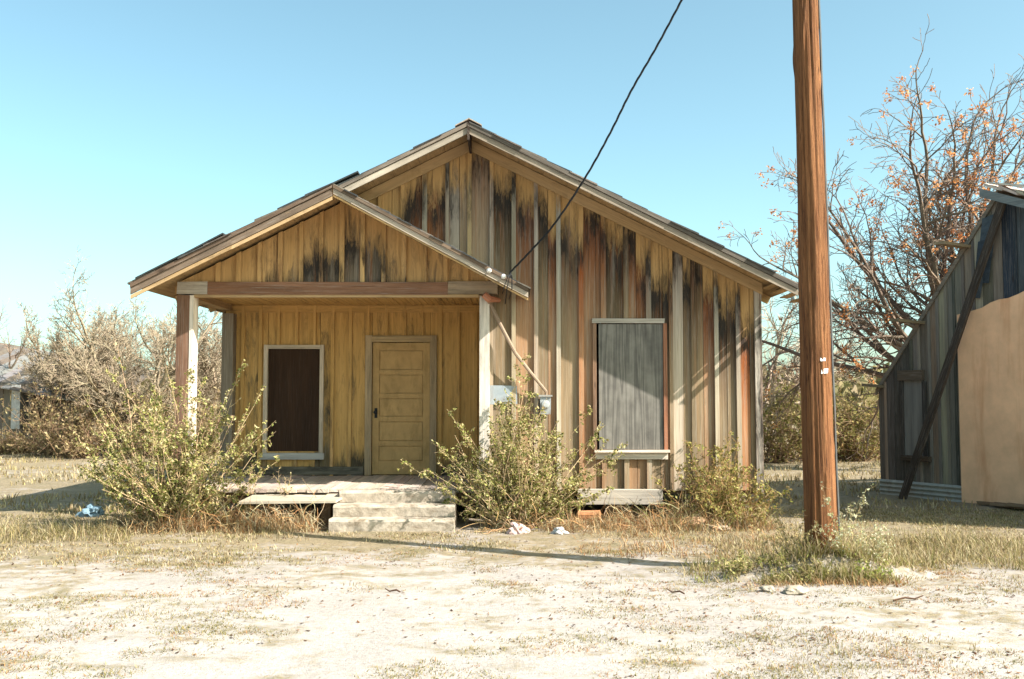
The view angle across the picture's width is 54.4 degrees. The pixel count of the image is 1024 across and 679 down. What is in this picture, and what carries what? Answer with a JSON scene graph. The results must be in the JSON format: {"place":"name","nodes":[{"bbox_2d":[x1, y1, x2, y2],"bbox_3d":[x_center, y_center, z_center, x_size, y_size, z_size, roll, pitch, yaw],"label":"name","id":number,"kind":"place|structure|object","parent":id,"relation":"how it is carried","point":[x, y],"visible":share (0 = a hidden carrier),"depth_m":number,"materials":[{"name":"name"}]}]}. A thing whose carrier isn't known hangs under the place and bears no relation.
{"place":"outdoors","nodes":[
{"label":"outdoors","id":0,"kind":"place"},
{"bbox_2d":[271,467,294,494],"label":"weed sprig","id":1,"kind":"object","parent":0,"point":[286,491],"visible":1,"depth_m":12.63,"materials":[{"name":"beige plant"}]},
{"bbox_2d":[0,402,1023,678],"bbox_3d":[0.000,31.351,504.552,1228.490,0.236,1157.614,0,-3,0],"label":"ground","id":2,"kind":"structure","parent":0,"point":[394,626],"depth_m":7.60,"materials":[{"name":"beige soil"}]},
{"bbox_2d":[0,434,28,454],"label":"scrub bush","id":3,"kind":"object","parent":2,"relation":"on","point":[5,442],"visible":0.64,"depth_m":28.59,"materials":[{"name":"brown plant"}]},
{"bbox_2d":[0,300,32,368],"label":"bare tree","id":4,"kind":"object","parent":2,"relation":"on","point":[10,356],"visible":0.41,"depth_m":30.97,"materials":[{"name":"beige plant"}]},
{"bbox_2d":[0,376,96,455],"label":"scrub bush","id":5,"kind":"object","parent":2,"relation":"on","point":[41,423],"visible":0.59,"depth_m":27.63,"materials":[{"name":"brown plant"}]},
{"bbox_2d":[20,396,129,458],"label":"scrub bush","id":6,"kind":"object","parent":2,"relation":"on","point":[84,427],"visible":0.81,"depth_m":26.66,"materials":[{"name":"brown plant"}]},
{"bbox_2d":[0,343,152,452],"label":"shed","id":7,"kind":"structure","parent":2,"relation":"on","point":[9,386],"depth_m":29.48,"materials":[{"name":"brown wood"}]},
{"bbox_2d":[21,393,28,452],"bbox_3d":[-14.383,2.464,29.389,0.177,1.750,0.026,0,-3,0],"label":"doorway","id":8,"kind":"structure","parent":7,"relation":"in","point":[24,395],"depth_m":29.39,"materials":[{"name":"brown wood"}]},
{"bbox_2d":[4,297,149,427],"bbox_3d":[-13.444,1.056,30.020,4.701,4.840,5.743,0,-3,0],"label":"bare tree","id":9,"kind":"object","parent":2,"relation":"on","point":[46,376],"visible":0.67,"depth_m":28.98,"materials":[{"name":"beige plant"}]},
{"bbox_2d":[75,503,104,516],"bbox_3d":[-5.720,2.337,13.492,0.380,0.229,0.248,1,-4,-23],"label":"plastic bag","id":10,"kind":"object","parent":2,"relation":"on","point":[89,509],"visible":0.82,"depth_m":13.43,"materials":[{"name":"blue plastic"}]},
{"bbox_2d":[27,361,174,455],"bbox_3d":[-11.113,1.951,28.151,3.987,2.856,3.016,0,-3,0],"label":"scrub bush","id":11,"kind":"object","parent":2,"relation":"on","point":[107,410],"visible":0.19,"depth_m":27.71,"materials":[{"name":"brown plant"}]},
{"bbox_2d":[46,245,221,453],"bbox_3d":[-10.798,0.429,28.732,6.846,5.937,7.437,0,-3,0],"label":"bare tree","id":12,"kind":"object","parent":2,"relation":"on","point":[103,378],"visible":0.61,"depth_m":27.78,"materials":[{"name":"beige plant"}]},
{"bbox_2d":[96,388,205,458],"bbox_3d":[-9.722,2.354,26.723,2.746,2.281,3.130,1,-4,-22],"label":"scrub bush","id":13,"kind":"object","parent":2,"relation":"on","point":[171,428],"visible":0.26,"depth_m":26.66,"materials":[{"name":"brown plant"}]},
{"bbox_2d":[113,292,221,420],"bbox_3d":[-9.373,1.009,31.273,6.048,5.111,5.040,2,-4,-27],"label":"bare tree","id":14,"kind":"object","parent":2,"relation":"on","point":[202,361],"visible":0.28,"depth_m":30.05,"materials":[{"name":"beige plant"}]},
{"bbox_2d":[69,342,279,528],"bbox_3d":[-4.205,1.217,12.307,2.588,2.384,1.989,0,-3,0],"label":"overgrown shrub","id":15,"kind":"object","parent":2,"relation":"on","point":[188,478],"visible":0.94,"depth_m":12.10,"materials":[{"name":"green plant"}]},
{"bbox_2d":[147,387,220,455],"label":"scrub bush","id":16,"kind":"object","parent":2,"relation":"on","point":[205,423],"visible":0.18,"depth_m":27.80,"materials":[{"name":"brown plant"}]},
{"bbox_2d":[239,492,341,524],"bbox_3d":[-2.730,2.181,12.573,1.305,0.450,0.540,0,-3,0],"label":"bench","id":17,"kind":"object","parent":2,"relation":"on","point":[289,498],"visible":0.62,"depth_m":12.56,"materials":[{"name":"brown wood"}]},
{"bbox_2d":[233,464,260,493],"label":"weed sprig","id":18,"kind":"object","parent":17,"relation":"on","point":[252,467],"visible":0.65,"depth_m":12.70,"materials":[{"name":"beige plant"}]},
{"bbox_2d":[329,489,456,531],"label":"concrete steps","id":19,"kind":"structure","parent":2,"relation":"on","point":[392,510],"depth_m":12.25,"materials":[{"name":"grey concrete"}]},
{"bbox_2d":[101,478,789,534],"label":"dead vines","id":20,"kind":"object","parent":2,"relation":"on","point":[489,522],"visible":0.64,"depth_m":12.12,"materials":[{"name":"beige plant"}]},
{"bbox_2d":[3,352,889,424],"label":"scrub","id":21,"kind":"object","parent":2,"relation":"on","point":[844,387],"visible":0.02,"depth_m":63.01,"materials":[{"name":"brown plant"}]},
{"bbox_2d":[127,118,798,519],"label":"weathered house","id":22,"kind":"structure","parent":2,"relation":"on","point":[365,340],"depth_m":13.29,"materials":[{"name":"brown wood"}]},
{"bbox_2d":[260,345,323,459],"bbox_3d":[-3.308,0.943,15.051,0.959,1.727,0.100,0,-3,0],"label":"window","id":23,"kind":"structure","parent":22,"relation":"in","point":[293,375],"depth_m":15.08,"materials":[{"name":"brown wood"}]},
{"bbox_2d":[372,343,429,473],"bbox_3d":[-1.681,1.039,15.069,0.867,1.991,0.112,0,-3,0],"label":"door","id":24,"kind":"structure","parent":22,"relation":"in","point":[401,371],"depth_m":15.09,"materials":[{"name":"paint"}]},
{"bbox_2d":[490,385,516,404],"bbox_3d":[-0.116,0.735,13.197,0.374,0.254,0.012,0,-3,0],"label":"metal plate","id":25,"kind":"object","parent":22,"relation":"attached to","point":[497,392],"visible":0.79,"depth_m":13.19,"materials":[{"name":"grey metal"}]},
{"bbox_2d":[482,292,547,394],"bbox_3d":[0.017,0.078,13.136,0.905,1.382,0.220,1,-4,-17],"label":"service pipe","id":26,"kind":"object","parent":22,"relation":"attached to","point":[488,298],"visible":0.98,"depth_m":13.10,"materials":[{"name":"beige metal"}]},
{"bbox_2d":[539,395,551,413],"bbox_3d":[0.442,0.859,13.129,0.180,0.256,0.143,0,-3,0],"label":"meter box","id":27,"kind":"object","parent":22,"relation":"attached to","point":[545,404],"visible":0.86,"depth_m":13.11,"materials":[{"name":"metal"}]},
{"bbox_2d":[592,318,669,458],"bbox_3d":[1.570,0.649,13.186,1.019,1.865,0.128,0,-3,0],"label":"window","id":28,"kind":"structure","parent":22,"relation":"in","point":[633,393],"depth_m":13.20,"materials":[{"name":"grey wood"}]},
{"bbox_2d":[0,490,1023,587],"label":"brown weeds","id":29,"kind":"object","parent":2,"relation":"on","point":[839,577],"visible":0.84,"depth_m":11.00,"materials":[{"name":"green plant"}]},
{"bbox_2d":[397,353,627,530],"bbox_3d":[0.072,1.307,12.554,2.386,2.253,2.255,3,-4,-38],"label":"overgrown shrub","id":30,"kind":"object","parent":2,"relation":"on","point":[515,489],"visible":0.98,"depth_m":12.33,"materials":[{"name":"green plant"}]},
{"bbox_2d":[506,522,529,533],"bbox_3d":[0.076,2.253,11.832,0.288,0.174,0.211,0,-3,0],"label":"crumpled paper","id":31,"kind":"object","parent":2,"relation":"on","point":[515,528],"visible":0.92,"depth_m":11.78,"materials":[{"name":"white paper"}]},
{"bbox_2d":[551,527,568,534],"bbox_3d":[0.574,2.283,11.803,0.190,0.133,0.158,2,-4,-26],"label":"crumpled paper","id":32,"kind":"object","parent":2,"relation":"on","point":[557,530],"visible":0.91,"depth_m":11.76,"materials":[{"name":"white paper"}]},
{"bbox_2d":[578,510,600,520],"bbox_3d":[0.995,2.268,12.820,0.295,0.146,0.138,-1,-3,10],"label":"brick","id":33,"kind":"object","parent":2,"relation":"on","point":[585,514],"visible":0.71,"depth_m":12.77,"materials":[{"name":"orange brick"}]},
{"bbox_2d":[667,589,684,593],"bbox_3d":[1.357,2.087,8.244,0.164,0.030,0.020,-3,-4,37],"label":"stick","id":34,"kind":"object","parent":2,"relation":"on","point":[676,591],"visible":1,"depth_m":8.24,"materials":[{"name":"brown wood"}]},
{"bbox_2d":[685,516,707,526],"bbox_3d":[2.290,2.281,12.387,0.308,0.172,0.240,0,-3,0],"label":"stone","id":35,"kind":"object","parent":2,"relation":"on","point":[698,518],"visible":0.47,"depth_m":12.32,"materials":[{"name":"brown stone"}]},
{"bbox_2d":[708,524,728,530],"bbox_3d":[2.510,2.289,12.091,0.265,0.081,0.204,0,-3,0],"label":"stone","id":36,"kind":"object","parent":2,"relation":"on","point":[720,529],"visible":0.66,"depth_m":12.03,"materials":[{"name":"beige stone"}]},
{"bbox_2d":[651,431,792,525],"bbox_3d":[2.631,1.825,12.661,1.450,1.313,1.700,2,-4,-35],"label":"overgrown shrub","id":37,"kind":"object","parent":2,"relation":"on","point":[722,493],"visible":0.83,"depth_m":12.55,"materials":[{"name":"green plant"}]},
{"bbox_2d":[711,547,761,577],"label":"weed","id":38,"kind":"object","parent":2,"relation":"on","point":[738,567],"visible":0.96,"depth_m":8.85,"materials":[{"name":"green plant"}]},
{"bbox_2d":[759,585,774,592],"bbox_3d":[2.114,2.070,8.241,0.128,0.073,0.093,0,-3,0],"label":"stone","id":39,"kind":"object","parent":2,"relation":"on","point":[768,588],"visible":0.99,"depth_m":8.21,"materials":[{"name":"beige stone"}]},
{"bbox_2d":[748,491,818,554],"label":"weed","id":40,"kind":"object","parent":2,"relation":"on","point":[786,540],"visible":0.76,"depth_m":9.20,"materials":[{"name":"green plant"}]},
{"bbox_2d":[761,546,807,579],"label":"weed","id":41,"kind":"object","parent":2,"relation":"on","point":[781,565],"visible":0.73,"depth_m":8.86,"materials":[{"name":"green plant"}]},
{"bbox_2d":[783,585,808,594],"bbox_3d":[2.336,2.067,8.193,0.214,0.090,0.170,-1,-3,12],"label":"stone","id":42,"kind":"object","parent":2,"relation":"on","point":[794,590],"visible":0.96,"depth_m":8.14,"materials":[{"name":"beige stone"}]},
{"bbox_2d":[763,374,842,463],"bbox_3d":[6.671,2.085,25.067,3.163,2.434,3.249,-1,-4,23],"label":"scrub bush","id":43,"kind":"object","parent":2,"relation":"on","point":[781,449],"visible":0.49,"depth_m":24.66,"materials":[{"name":"green plant"}]},
{"bbox_2d":[788,551,842,581],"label":"weed","id":44,"kind":"object","parent":2,"relation":"on","point":[811,572],"visible":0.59,"depth_m":8.76,"materials":[{"name":"green plant"}]},
{"bbox_2d":[792,0,839,553],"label":"utility pole","id":45,"kind":"object","parent":2,"relation":"on","point":[819,434],"visible":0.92,"depth_m":9.21,"materials":[{"name":"wood"}]},
{"bbox_2d":[502,0,682,303],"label":"power line","id":46,"kind":"object","parent":45,"relation":"attached to","point":[603,145],"visible":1,"depth_m":11.70,"materials":[{"name":"black rubber"}]},
{"bbox_2d":[761,295,875,443],"bbox_3d":[9.046,0.710,33.109,6.483,5.908,5.472,0,-3,0],"label":"bare tree","id":47,"kind":"object","parent":2,"relation":"on","point":[773,385],"visible":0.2,"depth_m":31.93,"materials":[{"name":"beige plant"}]},
{"bbox_2d":[763,383,878,459],"bbox_3d":[7.918,2.304,25.645,3.377,2.362,2.763,3,-4,-41],"label":"scrub bush","id":48,"kind":"object","parent":2,"relation":"on","point":[799,416],"visible":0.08,"depth_m":25.73,"materials":[{"name":"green plant"}]},
{"bbox_2d":[790,481,883,557],"bbox_3d":[2.929,1.642,9.017,0.882,0.741,0.637,3,-4,-39],"label":"weed","id":49,"kind":"object","parent":2,"relation":"on","point":[838,536],"visible":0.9,"depth_m":8.94,"materials":[{"name":"green plant"}]},
{"bbox_2d":[796,385,879,461],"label":"scrub bush","id":50,"kind":"object","parent":2,"relation":"on","point":[850,437],"visible":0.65,"depth_m":25.16,"materials":[{"name":"green plant"}]},
{"bbox_2d":[841,387,879,457],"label":"scrub bush","id":51,"kind":"object","parent":2,"relation":"on","point":[873,402],"visible":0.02,"depth_m":26.76,"materials":[{"name":"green plant"}]},
{"bbox_2d":[842,553,893,579],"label":"weed","id":52,"kind":"object","parent":2,"relation":"on","point":[878,569],"visible":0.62,"depth_m":8.68,"materials":[{"name":"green plant"}]},
{"bbox_2d":[718,14,1023,463],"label":"bare tree","id":53,"kind":"object","parent":2,"relation":"on","point":[934,269],"visible":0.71,"depth_m":21.33,"materials":[{"name":"brown plant"}]},
{"bbox_2d":[853,519,895,564],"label":"weed","id":54,"kind":"object","parent":2,"relation":"on","point":[883,546],"visible":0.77,"depth_m":9.09,"materials":[{"name":"green plant"}]},
{"bbox_2d":[893,595,922,600],"bbox_3d":[3.103,2.024,7.792,0.282,0.030,0.017,1,-4,-17],"label":"stick","id":55,"kind":"object","parent":2,"relation":"on","point":[906,598],"visible":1,"depth_m":7.78,"materials":[{"name":"brown wood"}]},
{"bbox_2d":[861,182,1023,503],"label":"old shed","id":56,"kind":"structure","parent":2,"relation":"on","point":[973,450],"depth_m":15.40,"materials":[{"name":"grey wood"}]},
{"bbox_2d":[897,370,931,461],"bbox_3d":[6.567,1.240,16.277,0.090,1.478,0.575,2,-4,-30],"label":"window","id":57,"kind":"structure","parent":56,"relation":"in","point":[913,390],"depth_m":16.32,"materials":[{"name":"grey wood"}]},
{"bbox_2d":[898,202,1006,498],"bbox_3d":[6.801,0.270,15.449,0.079,4.627,1.803,3,-5,-43],"label":"leaning plank","id":58,"kind":"object","parent":2,"relation":"on","point":[954,343],"visible":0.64,"depth_m":15.40,"materials":[{"name":"brown wood"}]},
{"bbox_2d":[976,501,1023,508],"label":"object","id":59,"kind":"object","parent":2,"relation":"on","point":[1013,505],"visible":1,"depth_m":14.51,"materials":[{"name":"brown wood"}]},
{"bbox_2d":[0,445,1023,678],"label":"dry grass","id":60,"kind":"structure","parent":0,"point":[915,511],"depth_m":9.74,"materials":[{"name":"beige plant"}]},
{"bbox_2d":[0,0,1023,378],"label":"sky","id":61,"kind":"structure","parent":0,"point":[135,134],"materials":[{"name":"blue"}]},
{"bbox_2d":[1,526,1023,678],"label":"leaf litter","id":62,"kind":"object","parent":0,"point":[563,597],"visible":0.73,"depth_m":7.85,"materials":[{"name":"brown plant"}]}
]}

